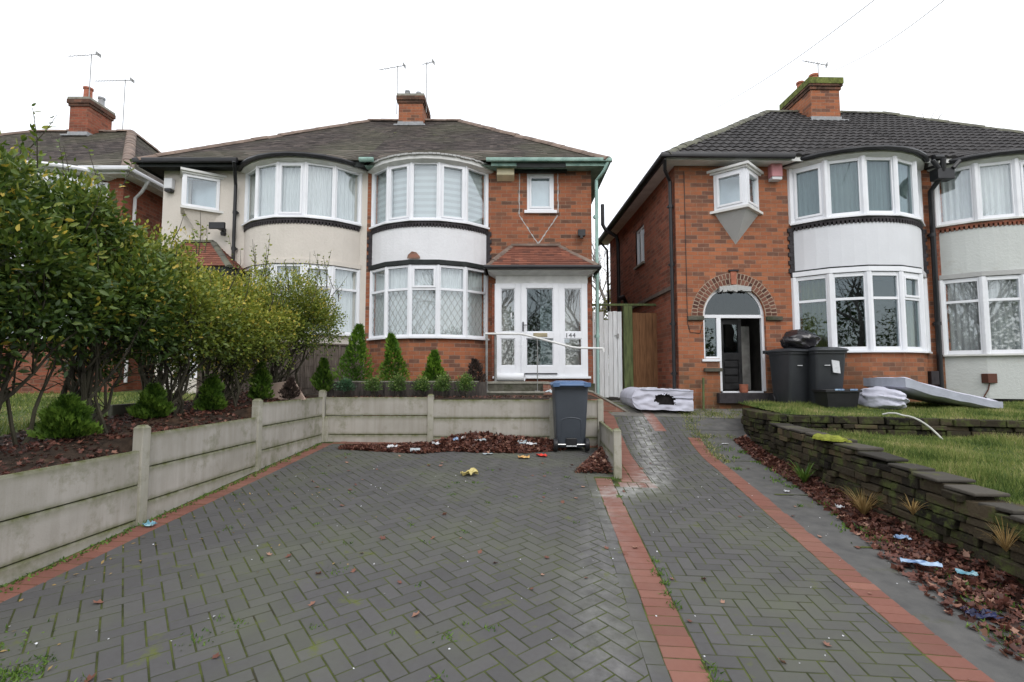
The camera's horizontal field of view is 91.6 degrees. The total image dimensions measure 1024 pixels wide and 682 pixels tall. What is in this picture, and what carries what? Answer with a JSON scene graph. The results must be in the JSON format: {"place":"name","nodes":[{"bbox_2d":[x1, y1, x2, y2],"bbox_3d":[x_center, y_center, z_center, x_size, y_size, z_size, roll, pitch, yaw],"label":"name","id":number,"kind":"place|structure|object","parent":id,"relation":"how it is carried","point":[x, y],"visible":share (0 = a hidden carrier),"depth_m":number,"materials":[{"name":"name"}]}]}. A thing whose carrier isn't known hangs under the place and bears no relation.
{"place":"outdoors","nodes":[
{"label":"outdoors","id":0,"kind":"place"},
{"bbox_2d":[0,390,195,435],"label":"lawn","id":1,"kind":"structure","parent":0,"point":[25,417],"depth_m":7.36,"materials":[{"name":"green plant"}]},
{"bbox_2d":[108,403,135,417],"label":"edging slab","id":2,"kind":"structure","parent":1,"relation":"on","point":[118,409],"depth_m":5.79,"materials":[{"name":"grey concrete"}]},
{"bbox_2d":[0,393,281,475],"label":"garden bed","id":3,"kind":"object","parent":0,"point":[125,444],"visible":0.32,"depth_m":4.49,"materials":[{"name":"soil"}]},
{"bbox_2d":[25,391,103,439],"bbox_3d":[-3.962,0.686,4.472,0.562,0.468,0.476,0,-4,4],"label":"dwarf conifer","id":4,"kind":"object","parent":3,"relation":"on","point":[67,416],"visible":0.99,"depth_m":4.38,"materials":[{"name":"green plant"}]},
{"bbox_2d":[0,103,156,446],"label":"hedge shrub","id":5,"kind":"object","parent":3,"relation":"on","point":[35,304],"visible":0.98,"depth_m":4.18,"materials":[{"name":"green plant"}]},
{"bbox_2d":[1,134,214,438],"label":"hedge shrub","id":6,"kind":"object","parent":3,"relation":"on","point":[147,330],"visible":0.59,"depth_m":4.94,"materials":[{"name":"green plant"}]},
{"bbox_2d":[126,382,177,418],"bbox_3d":[-4.028,0.685,5.590,0.466,0.463,0.437,0,-4,4],"label":"dwarf conifer","id":7,"kind":"object","parent":3,"relation":"on","point":[151,403],"visible":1,"depth_m":5.50,"materials":[{"name":"green plant"}]},
{"bbox_2d":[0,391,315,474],"bbox_3d":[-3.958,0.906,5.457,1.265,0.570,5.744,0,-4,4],"label":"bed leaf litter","id":8,"kind":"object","parent":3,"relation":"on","point":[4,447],"visible":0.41,"depth_m":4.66,"materials":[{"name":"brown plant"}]},
{"bbox_2d":[100,213,256,419],"bbox_3d":[-4.030,-0.302,5.907,1.837,2.513,1.824,2,-4,-25],"label":"hedge shrub","id":9,"kind":"object","parent":3,"relation":"on","point":[198,308],"visible":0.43,"depth_m":5.91,"materials":[{"name":"green plant"}]},
{"bbox_2d":[192,373,229,411],"bbox_3d":[-3.832,0.673,6.378,0.434,0.537,0.373,0,-4,4],"label":"dwarf conifer","id":10,"kind":"object","parent":3,"relation":"on","point":[211,396],"visible":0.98,"depth_m":6.31,"materials":[{"name":"green plant"}]},
{"bbox_2d":[175,233,306,407],"bbox_3d":[-3.965,-0.295,7.053,1.697,2.475,2.105,0,-4,4],"label":"hedge shrub","id":11,"kind":"object","parent":3,"relation":"on","point":[260,330],"visible":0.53,"depth_m":6.94,"materials":[{"name":"green plant"}]},
{"bbox_2d":[245,361,274,398],"bbox_3d":[-3.645,0.586,7.230,0.384,0.623,0.430,2,-5,-31],"label":"dwarf conifer","id":12,"kind":"object","parent":3,"relation":"on","point":[262,388],"visible":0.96,"depth_m":7.15,"materials":[{"name":"green plant"}]},
{"bbox_2d":[267,381,305,399],"bbox_3d":[-3.483,0.747,7.549,0.778,0.318,0.069,0,-22,1],"label":"leaning board","id":13,"kind":"object","parent":3,"relation":"on","point":[276,386],"visible":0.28,"depth_m":7.52,"materials":[{"name":"beige wood"}]},
{"bbox_2d":[225,245,349,386],"bbox_3d":[-3.768,-0.348,8.037,2.130,2.640,1.625,4,-5,-44],"label":"hedge shrub","id":14,"kind":"object","parent":3,"relation":"on","point":[317,316],"visible":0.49,"depth_m":8.03,"materials":[{"name":"green plant"}]},
{"bbox_2d":[277,376,302,399],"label":"dwarf conifer","id":15,"kind":"object","parent":3,"relation":"on","point":[289,387],"visible":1,"depth_m":7.23,"materials":[{"name":"brown plant"}]},
{"bbox_2d":[0,444,671,681],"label":"driveway paving","id":16,"kind":"structure","parent":0,"point":[337,662],"depth_m":3.36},
{"bbox_2d":[0,489,381,679],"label":"yellow leaves","id":17,"kind":"object","parent":16,"relation":"on","point":[139,560],"visible":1,"depth_m":3.54,"materials":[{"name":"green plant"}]},
{"bbox_2d":[0,453,579,681],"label":"paving weeds","id":18,"kind":"object","parent":16,"relation":"on","point":[15,674],"visible":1,"depth_m":2.60,"materials":[{"name":"green plant"}]},
{"bbox_2d":[337,430,566,453],"bbox_3d":[-0.885,1.571,7.756,3.582,0.320,0.772,0,-4,-5],"label":"leaf pile","id":19,"kind":"object","parent":16,"relation":"on","point":[491,445],"depth_m":7.67,"materials":[{"name":"brown plant"}]},
{"bbox_2d":[461,468,477,475],"bbox_3d":[-0.530,1.627,6.220,0.206,0.084,0.150,1,-4,-15],"label":"food wrapper","id":20,"kind":"object","parent":16,"relation":"on","point":[470,471],"visible":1,"depth_m":6.18,"materials":[{"name":"yellow plastic"}]},
{"bbox_2d":[84,455,871,681],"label":"scattered leaves","id":21,"kind":"object","parent":16,"relation":"on","point":[89,677],"visible":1,"depth_m":3.58,"materials":[{"name":"brown plant"}]},
{"bbox_2d":[550,381,590,450],"bbox_3d":[0.913,1.168,7.894,0.588,1.075,0.795,0,-4,1],"label":"wheelie bin","id":22,"kind":"object","parent":16,"relation":"on","point":[569,399],"visible":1,"depth_m":7.65,"materials":[{"name":"black plastic"}]},
{"bbox_2d":[574,446,612,473],"bbox_3d":[1.095,1.655,6.998,0.525,0.210,1.262,0,-4,4],"label":"corner leaf pile","id":23,"kind":"object","parent":16,"relation":"on","point":[597,461],"visible":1,"depth_m":6.65,"materials":[{"name":"brown plant"}]},
{"bbox_2d":[304,395,599,398],"bbox_3d":[-1.768,0.990,8.853,6.500,0.025,1.200,0,-4,0],"label":"flower bed","id":24,"kind":"object","parent":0,"point":[528,397],"visible":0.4,"depth_m":8.64,"materials":[{"name":"soil"}]},
{"bbox_2d":[196,342,362,393],"bbox_3d":[-4.345,0.524,9.666,3.000,1.015,0.075,3,-5,-39],"label":"wooden fence","id":25,"kind":"object","parent":24,"relation":"on","point":[306,371],"visible":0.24,"depth_m":9.92,"materials":[{"name":"wood"}]},
{"bbox_2d":[309,356,334,391],"bbox_3d":[-3.292,0.601,8.690,0.406,0.679,0.465,0,-4,4],"label":"dwarf conifer","id":26,"kind":"object","parent":24,"relation":"on","point":[323,369],"visible":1,"depth_m":8.63,"materials":[{"name":"green plant"}]},
{"bbox_2d":[327,374,362,396],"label":"box bush","id":27,"kind":"object","parent":24,"relation":"on","point":[346,385],"visible":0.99,"depth_m":8.57,"materials":[{"name":"green plant"}]},
{"bbox_2d":[332,323,375,380],"bbox_3d":[-2.966,0.245,9.363,0.819,1.191,0.630,0,-4,4],"label":"dwarf conifer","id":28,"kind":"object","parent":24,"relation":"on","point":[357,333],"visible":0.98,"depth_m":9.27,"materials":[{"name":"green plant"}]},
{"bbox_2d":[360,370,385,396],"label":"box bush","id":29,"kind":"object","parent":24,"relation":"on","point":[372,383],"visible":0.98,"depth_m":8.58,"materials":[{"name":"green plant"}]},
{"bbox_2d":[376,332,410,380],"bbox_3d":[-2.213,0.328,9.291,0.688,1.016,0.550,0,-4,4],"label":"dwarf conifer","id":30,"kind":"object","parent":24,"relation":"on","point":[392,345],"visible":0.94,"depth_m":9.22,"materials":[{"name":"green plant"}]},
{"bbox_2d":[375,372,423,396],"bbox_3d":[-1.986,0.747,8.661,1.141,0.565,0.763,0,-4,4],"label":"box bush","id":31,"kind":"object","parent":24,"relation":"on","point":[397,382],"visible":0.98,"depth_m":8.58,"materials":[{"name":"green plant"}]},
{"bbox_2d":[327,381,486,399],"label":"retaining boards","id":32,"kind":"object","parent":24,"relation":"on","point":[480,388],"visible":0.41,"depth_m":8.92,"materials":[{"name":"wood"}]},
{"bbox_2d":[388,368,442,396],"bbox_3d":[-1.611,0.732,8.489,0.947,0.573,1.165,0,-4,4],"label":"box bush","id":33,"kind":"object","parent":24,"relation":"on","point":[422,387],"visible":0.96,"depth_m":8.58,"materials":[{"name":"green plant"}]},
{"bbox_2d":[419,349,446,380],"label":"dwarf conifer","id":34,"kind":"object","parent":24,"relation":"on","point":[434,367],"visible":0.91,"depth_m":9.20,"materials":[{"name":"green plant"}]},
{"bbox_2d":[333,395,551,397],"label":"flower bed litter","id":35,"kind":"object","parent":24,"relation":"on","point":[450,396],"visible":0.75,"depth_m":8.61,"materials":[{"name":"brown plant"}]},
{"bbox_2d":[426,365,477,399],"bbox_3d":[-1.188,0.734,8.511,1.169,0.624,0.747,-3,-5,41],"label":"box bush","id":36,"kind":"object","parent":24,"relation":"on","point":[443,384],"visible":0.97,"depth_m":8.58,"materials":[{"name":"green plant"}]},
{"bbox_2d":[453,369,480,399],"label":"box bush","id":37,"kind":"object","parent":24,"relation":"on","point":[465,380],"visible":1,"depth_m":8.58,"materials":[{"name":"green plant"}]},
{"bbox_2d":[466,358,486,381],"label":"dwarf conifer","id":38,"kind":"object","parent":24,"relation":"on","point":[475,363],"visible":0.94,"depth_m":9.23,"materials":[{"name":"brown plant"}]},
{"bbox_2d":[0,442,975,681],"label":"driveway base","id":39,"kind":"object","parent":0,"point":[615,483],"visible":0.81,"depth_m":3.17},
{"bbox_2d":[0,410,994,681],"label":"red edging","id":40,"kind":"object","parent":39,"relation":"on","point":[688,666],"visible":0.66,"depth_m":3.66,"materials":[{"name":"red brick"}]},
{"bbox_2d":[142,520,156,525],"bbox_3d":[-3.191,1.603,4.387,0.096,0.041,0.078,0,-4,4],"label":"blue wrapper","id":41,"kind":"object","parent":40,"relation":"on","point":[149,523],"visible":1,"depth_m":4.39,"materials":[{"name":"blue plastic"}]},
{"bbox_2d":[0,443,321,592],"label":"wall foot weeds","id":42,"kind":"object","parent":40,"relation":"on","point":[125,531],"depth_m":4.32,"materials":[{"name":"green plant"}]},
{"bbox_2d":[605,466,1018,681],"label":"edging weeds","id":43,"kind":"object","parent":40,"relation":"on","point":[667,581],"visible":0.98,"depth_m":3.15,"materials":[{"name":"green plant"}]},
{"bbox_2d":[0,0,1023,359],"label":"sky","id":44,"kind":"structure","parent":0,"point":[625,81],"materials":[{"name":"white"}]},
{"bbox_2d":[604,416,729,485],"bbox_3d":[2.252,1.517,7.992,1.700,0.720,4.000,0,-4,4],"label":"driveway base","id":45,"kind":"object","parent":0,"point":[619,480],"visible":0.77,"depth_m":7.53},
{"bbox_2d":[604,396,783,418],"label":"yard","id":46,"kind":"structure","parent":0,"point":[638,412],"depth_m":9.51,"materials":[{"name":"concrete"}]},
{"bbox_2d":[487,381,594,399],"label":"porch steps","id":47,"kind":"structure","parent":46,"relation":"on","point":[512,387],"depth_m":9.81,"materials":[{"name":"concrete"}]},
{"bbox_2d":[497,373,524,380],"bbox_3d":[-0.025,0.724,10.024,0.568,0.173,0.170,-1,-4,14],"label":"vinyl roll","id":48,"kind":"object","parent":47,"relation":"on","point":[510,376],"visible":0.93,"depth_m":9.96,"materials":[{"name":"white plastic"}]},
{"bbox_2d":[485,332,604,390],"bbox_3d":[0.633,0.408,9.795,2.346,1.145,0.480,0,-4,0],"label":"handrail","id":49,"kind":"object","parent":47,"relation":"on","point":[495,352],"visible":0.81,"depth_m":9.65,"materials":[{"name":"metal"}]},
{"bbox_2d":[592,304,657,388],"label":"brown gate panel","id":50,"kind":"structure","parent":46,"relation":"on","point":[639,333],"depth_m":11.19,"materials":[{"name":"brown wood"}]},
{"bbox_2d":[620,387,693,410],"bbox_3d":[2.840,1.141,9.911,1.171,0.444,1.076,0,-4,0],"label":"folded mattress","id":51,"kind":"object","parent":46,"relation":"on","point":[651,398],"visible":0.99,"depth_m":9.40,"materials":[{"name":"white fabric"}]},
{"bbox_2d":[614,415,954,681],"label":"side drive paving","id":52,"kind":"structure","parent":0,"point":[756,672],"depth_m":3.48,"materials":[{"name":"grey brick"}]},
{"bbox_2d":[675,417,1023,681],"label":"path","id":53,"kind":"structure","parent":0,"point":[995,664],"depth_m":3.83,"materials":[{"name":"concrete"}]},
{"bbox_2d":[676,407,739,463],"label":"path edge grass","id":54,"kind":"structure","parent":53,"relation":"on","point":[709,443],"depth_m":8.74,"materials":[{"name":"green plant"}]},
{"bbox_2d":[717,435,1023,660],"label":"path leaf litter","id":55,"kind":"object","parent":53,"relation":"on","point":[819,490],"visible":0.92,"depth_m":3.86,"materials":[{"name":"brown plant"}]},
{"bbox_2d":[787,460,815,482],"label":"strappy plant","id":56,"kind":"object","parent":55,"relation":"on","point":[804,476],"visible":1,"depth_m":6.03,"materials":[{"name":"green plant"}]},
{"bbox_2d":[839,485,885,514],"bbox_3d":[3.485,1.555,4.885,0.583,0.323,0.561,-3,-5,36],"label":"dry grass tuft","id":57,"kind":"object","parent":55,"relation":"on","point":[863,507],"visible":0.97,"depth_m":4.87,"materials":[{"name":"beige plant"}]},
{"bbox_2d":[894,534,911,539],"bbox_3d":[3.325,1.668,4.251,0.118,0.040,0.075,-1,-4,15],"label":"blue wrapper","id":58,"kind":"object","parent":55,"relation":"on","point":[901,536],"visible":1,"depth_m":4.24,"materials":[{"name":"blue plastic"}]},
{"bbox_2d":[900,557,942,566],"bbox_3d":[3.083,1.667,3.762,0.253,0.034,0.085,-2,-4,28],"label":"crisp packet","id":59,"kind":"object","parent":55,"relation":"on","point":[926,563],"visible":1,"depth_m":3.75},
{"bbox_2d":[955,568,977,575],"bbox_3d":[3.285,1.672,3.600,0.127,0.030,0.055,-2,-4,25],"label":"crisp packet","id":60,"kind":"object","parent":55,"relation":"on","point":[971,573],"visible":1,"depth_m":3.59},
{"bbox_2d":[960,606,1003,619],"bbox_3d":[2.934,1.697,3.117,0.173,0.042,0.119,-1,-4,14],"label":"crisp packet","id":61,"kind":"object","parent":55,"relation":"on","point":[983,614],"visible":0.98,"depth_m":3.11},
{"bbox_2d":[736,399,1023,420],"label":"lawn","id":62,"kind":"structure","parent":0,"point":[829,410],"depth_m":7.92,"materials":[{"name":"green plant"}]},
{"bbox_2d":[763,348,808,402],"bbox_3d":[5.271,0.678,9.420,0.588,1.075,0.795,1,-4,-9],"label":"wheelie bin","id":63,"kind":"object","parent":62,"relation":"on","point":[789,374],"visible":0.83,"depth_m":9.17,"materials":[{"name":"black plastic"}]},
{"bbox_2d":[780,329,820,347],"bbox_3d":[5.376,-0.040,9.313,0.701,0.353,0.576,0,-4,-1],"label":"rubbish bag","id":64,"kind":"object","parent":63,"relation":"on","point":[798,338],"visible":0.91,"depth_m":9.11,"materials":[{"name":"black plastic"}]},
{"bbox_2d":[808,347,848,403],"bbox_3d":[5.694,0.660,9.152,0.588,1.075,0.795,0,-4,4],"label":"wheelie bin","id":65,"kind":"object","parent":62,"relation":"on","point":[826,366],"visible":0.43,"depth_m":8.87,"materials":[{"name":"black plastic"}]},
{"bbox_2d":[811,389,861,407],"bbox_3d":[5.595,0.999,8.586,0.600,0.360,0.450,0,-4,2],"label":"recycling box","id":66,"kind":"object","parent":62,"relation":"on","point":[837,398],"visible":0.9,"depth_m":8.41,"materials":[{"name":"black plastic"}]},
{"bbox_2d":[857,386,909,409],"bbox_3d":[6.287,0.974,8.503,0.534,0.400,1.060,0,-4,-1],"label":"crumpled quilt","id":67,"kind":"object","parent":62,"relation":"on","point":[878,397],"visible":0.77,"depth_m":8.24,"materials":[{"name":"white fabric"}]},
{"bbox_2d":[863,377,1002,408],"bbox_3d":[7.188,0.883,8.591,1.517,0.531,1.067,0,-4,-1],"label":"leaning mattress","id":68,"kind":"object","parent":62,"relation":"on","point":[916,390],"visible":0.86,"depth_m":8.19,"materials":[{"name":"white fabric"}]},
{"bbox_2d":[799,427,1023,505],"bbox_3d":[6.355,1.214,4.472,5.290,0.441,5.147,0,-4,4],"label":"lawn grass","id":69,"kind":"structure","parent":0,"point":[989,472],"depth_m":5.30,"materials":[{"name":"green plant"}]},
{"bbox_3d":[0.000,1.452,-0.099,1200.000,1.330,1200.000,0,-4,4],"label":"ground","id":70,"kind":"structure","parent":0,"visible":0},
{"bbox_2d":[0,51,163,393],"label":"brick house","id":71,"kind":"structure","parent":70,"relation":"on","point":[91,119],"depth_m":12.41,"materials":[{"name":"brick"}]},
{"bbox_2d":[29,173,109,205],"bbox_3d":[-10.570,-3.068,11.251,2.522,1.200,0.750,0,-4,0],"label":"bay window","id":72,"kind":"structure","parent":71,"relation":"in","point":[104,183],"depth_m":11.15,"materials":[{"name":"white plastic"}]},
{"bbox_2d":[0,390,326,586],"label":"concrete wall","id":73,"kind":"structure","parent":70,"relation":"on","point":[49,515],"depth_m":4.42,"materials":[{"name":"grey concrete"}]},
{"bbox_2d":[132,118,403,419],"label":"cream house","id":74,"kind":"structure","parent":70,"relation":"on","point":[296,194],"depth_m":10.70,"materials":[{"name":"paint"}]},
{"bbox_2d":[180,167,226,213],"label":"oriel window","id":75,"kind":"structure","parent":74,"relation":"in","point":[205,198],"depth_m":10.90,"materials":[{"name":"white plastic"}]},
{"bbox_2d":[243,264,359,335],"bbox_3d":[-4.580,-0.836,10.513,2.635,1.455,0.817,0,-4,0],"label":"bay window","id":76,"kind":"structure","parent":74,"relation":"in","point":[340,274],"depth_m":10.58,"materials":[{"name":"white plastic"}]},
{"bbox_2d":[241,162,361,226],"bbox_3d":[-4.580,-3.110,10.669,2.635,1.195,0.817,0,-4,0],"label":"bay window","id":77,"kind":"structure","parent":74,"relation":"in","point":[279,189],"depth_m":10.53,"materials":[{"name":"white plastic"}]},
{"bbox_2d":[324,394,603,445],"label":"concrete wall","id":78,"kind":"structure","parent":70,"relation":"on","point":[447,418],"depth_m":8.17,"materials":[{"name":"grey concrete"}]},
{"bbox_2d":[359,59,611,415],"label":"brick house","id":79,"kind":"structure","parent":70,"relation":"on","point":[476,232],"depth_m":10.59,"materials":[{"name":"brick"}]},
{"bbox_2d":[367,265,488,339],"bbox_3d":[-1.800,-0.786,10.510,2.635,1.515,0.817,0,-4,0],"label":"bay window","id":80,"kind":"structure","parent":79,"relation":"in","point":[413,301],"depth_m":10.37,"materials":[{"name":"white plastic"}]},
{"bbox_2d":[369,162,489,229],"bbox_3d":[-1.800,-3.075,10.667,2.635,1.265,0.817,0,-4,0],"label":"bay window","id":81,"kind":"structure","parent":79,"relation":"in","point":[439,191],"depth_m":10.52,"materials":[{"name":"white plastic"}]},
{"bbox_2d":[520,283,559,375],"bbox_3d":[0.575,-0.237,10.321,0.810,1.935,0.139,0,-4,0],"label":"porch door","id":82,"kind":"structure","parent":79,"relation":"in","point":[554,369],"depth_m":10.31,"materials":[{"name":"white plastic"}]},
{"bbox_2d":[524,174,556,213],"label":"window","id":83,"kind":"structure","parent":79,"relation":"in","point":[540,187],"depth_m":10.98,"materials":[{"name":"white plastic"}]},
{"bbox_2d":[540,292,551,364],"bbox_3d":[0.539,-0.133,10.937,0.840,1.900,0.155,1,-4,-12],"label":"inner door","id":84,"kind":"structure","parent":79,"relation":"in","point":[545,297],"depth_m":11.00,"materials":[{"name":"white plastic"}]},
{"bbox_2d":[593,311,622,397],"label":"white gate","id":85,"kind":"structure","parent":79,"relation":"attached to","point":[610,339],"depth_m":11.18,"materials":[{"name":"wood"}]},
{"bbox_2d":[542,382,628,418],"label":"brick ramp","id":86,"kind":"structure","parent":70,"relation":"on","point":[609,406],"depth_m":9.56,"materials":[{"name":"brick"}]},
{"bbox_2d":[592,283,610,392],"bbox_3d":[3.550,0.072,17.014,2.748,4.561,1.902,0,-4,4],"label":"garden bush","id":87,"kind":"object","parent":70,"relation":"on","point":[593,308],"visible":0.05,"depth_m":17.02,"materials":[{"name":"green plant"}]},
{"bbox_2d":[592,202,624,366],"bbox_3d":[6.238,-2.796,32.313,10.374,11.782,7.134,-3,-5,35],"label":"bare tree","id":88,"kind":"object","parent":70,"relation":"on","point":[601,293],"visible":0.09,"depth_m":32.77,"materials":[{"name":"brown plant"}]},
{"bbox_2d":[597,421,621,478],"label":"concrete wall","id":89,"kind":"structure","parent":70,"relation":"on","point":[609,440],"depth_m":6.51,"materials":[{"name":"grey concrete"}]},
{"bbox_2d":[594,59,961,414],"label":"brick house","id":90,"kind":"structure","parent":70,"relation":"on","point":[738,248],"depth_m":10.02,"materials":[{"name":"orange brick"}]},
{"bbox_2d":[633,225,644,269],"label":"side window","id":91,"kind":"structure","parent":90,"relation":"in","point":[641,230],"depth_m":12.61,"materials":[{"name":"white plastic"}]},
{"bbox_2d":[721,319,742,389],"bbox_3d":[4.446,0.274,10.139,0.500,1.420,0.045,1,-4,-13],"label":"open door","id":92,"kind":"structure","parent":90,"relation":"in","point":[732,376],"depth_m":10.11,"materials":[{"name":"black wood"}]},
{"bbox_2d":[707,160,763,214],"bbox_3d":[4.558,-3.025,9.903,1.180,0.890,0.620,0,-4,-1],"label":"oriel window","id":93,"kind":"structure","parent":90,"relation":"in","point":[731,193],"depth_m":10.01,"materials":[{"name":"white plastic"}]},
{"bbox_2d":[739,384,747,392],"bbox_3d":[4.602,0.941,9.893,0.170,0.165,0.167,0,-4,4],"label":"plant pot","id":94,"kind":"object","parent":90,"relation":"on","point":[743,388],"visible":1,"depth_m":9.83,"materials":[{"name":"ceramic"}]},
{"bbox_2d":[690,0,873,120],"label":"telephone wire","id":95,"kind":"object","parent":90,"relation":"attached to","point":[795,58],"visible":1,"depth_m":9.62,"materials":[{"name":"metal"}]},
{"bbox_2d":[787,155,925,226],"bbox_3d":[7.019,-2.933,9.894,2.798,1.175,0.874,0,-4,-1],"label":"bay window","id":96,"kind":"structure","parent":90,"relation":"in","point":[862,185],"depth_m":9.72,"materials":[{"name":"white plastic"}]},
{"bbox_2d":[791,271,932,353],"bbox_3d":[7.019,-0.524,9.729,2.798,1.525,0.874,0,-4,-1],"label":"bay window","id":97,"kind":"structure","parent":90,"relation":"in","point":[818,302],"depth_m":9.58,"materials":[{"name":"white plastic"}]},
{"bbox_2d":[830,0,943,72],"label":"telephone wire","id":98,"kind":"object","parent":90,"relation":"attached to","point":[894,37],"visible":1,"depth_m":9.23,"materials":[{"name":"metal"}]},
{"bbox_2d":[741,407,1023,452],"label":"stone wall","id":99,"kind":"structure","parent":70,"relation":"on","point":[755,422],"depth_m":7.08,"materials":[{"name":"grey stone"}]},
{"bbox_2d":[882,412,942,438],"bbox_3d":[5.497,1.164,6.849,0.042,0.337,0.680,3,-5,-34],"label":"cable","id":100,"kind":"object","parent":99,"relation":"hanging from","point":[934,431],"visible":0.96,"depth_m":6.81,"materials":[{"name":"white plastic"}]},
{"bbox_2d":[768,423,1023,592],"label":"stone wall","id":101,"kind":"structure","parent":70,"relation":"on","point":[959,511],"depth_m":4.37,"materials":[{"name":"grey stone"}]},
{"bbox_2d":[812,433,851,442],"bbox_3d":[3.725,1.132,5.859,0.336,0.042,0.622,0,-4,4],"label":"moss cushion","id":102,"kind":"object","parent":101,"relation":"on","point":[827,437],"visible":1,"depth_m":5.75,"materials":[{"name":"plant"}]},
{"bbox_2d":[896,494,927,514],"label":"dry grass tuft","id":103,"kind":"object","parent":101,"relation":"attached to","point":[912,509],"visible":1,"depth_m":4.27,"materials":[{"name":"beige plant"}]},
{"bbox_2d":[977,516,1022,551],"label":"dry grass tuft","id":104,"kind":"object","parent":101,"relation":"attached to","point":[1005,546],"visible":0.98,"depth_m":3.45,"materials":[{"name":"beige plant"}]},
{"bbox_2d":[840,110,1023,401],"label":"white house","id":105,"kind":"structure","parent":70,"relation":"on","point":[979,209],"depth_m":9.81,"materials":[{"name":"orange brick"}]},
{"bbox_2d":[931,158,1023,227],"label":"bay window","id":106,"kind":"structure","parent":105,"relation":"in","point":[977,192],"depth_m":9.82,"materials":[{"name":"white plastic"}]},
{"bbox_2d":[939,274,1023,355],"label":"bay window","id":107,"kind":"structure","parent":105,"relation":"in","point":[986,313],"depth_m":9.68,"materials":[{"name":"white plastic"}]}
]}

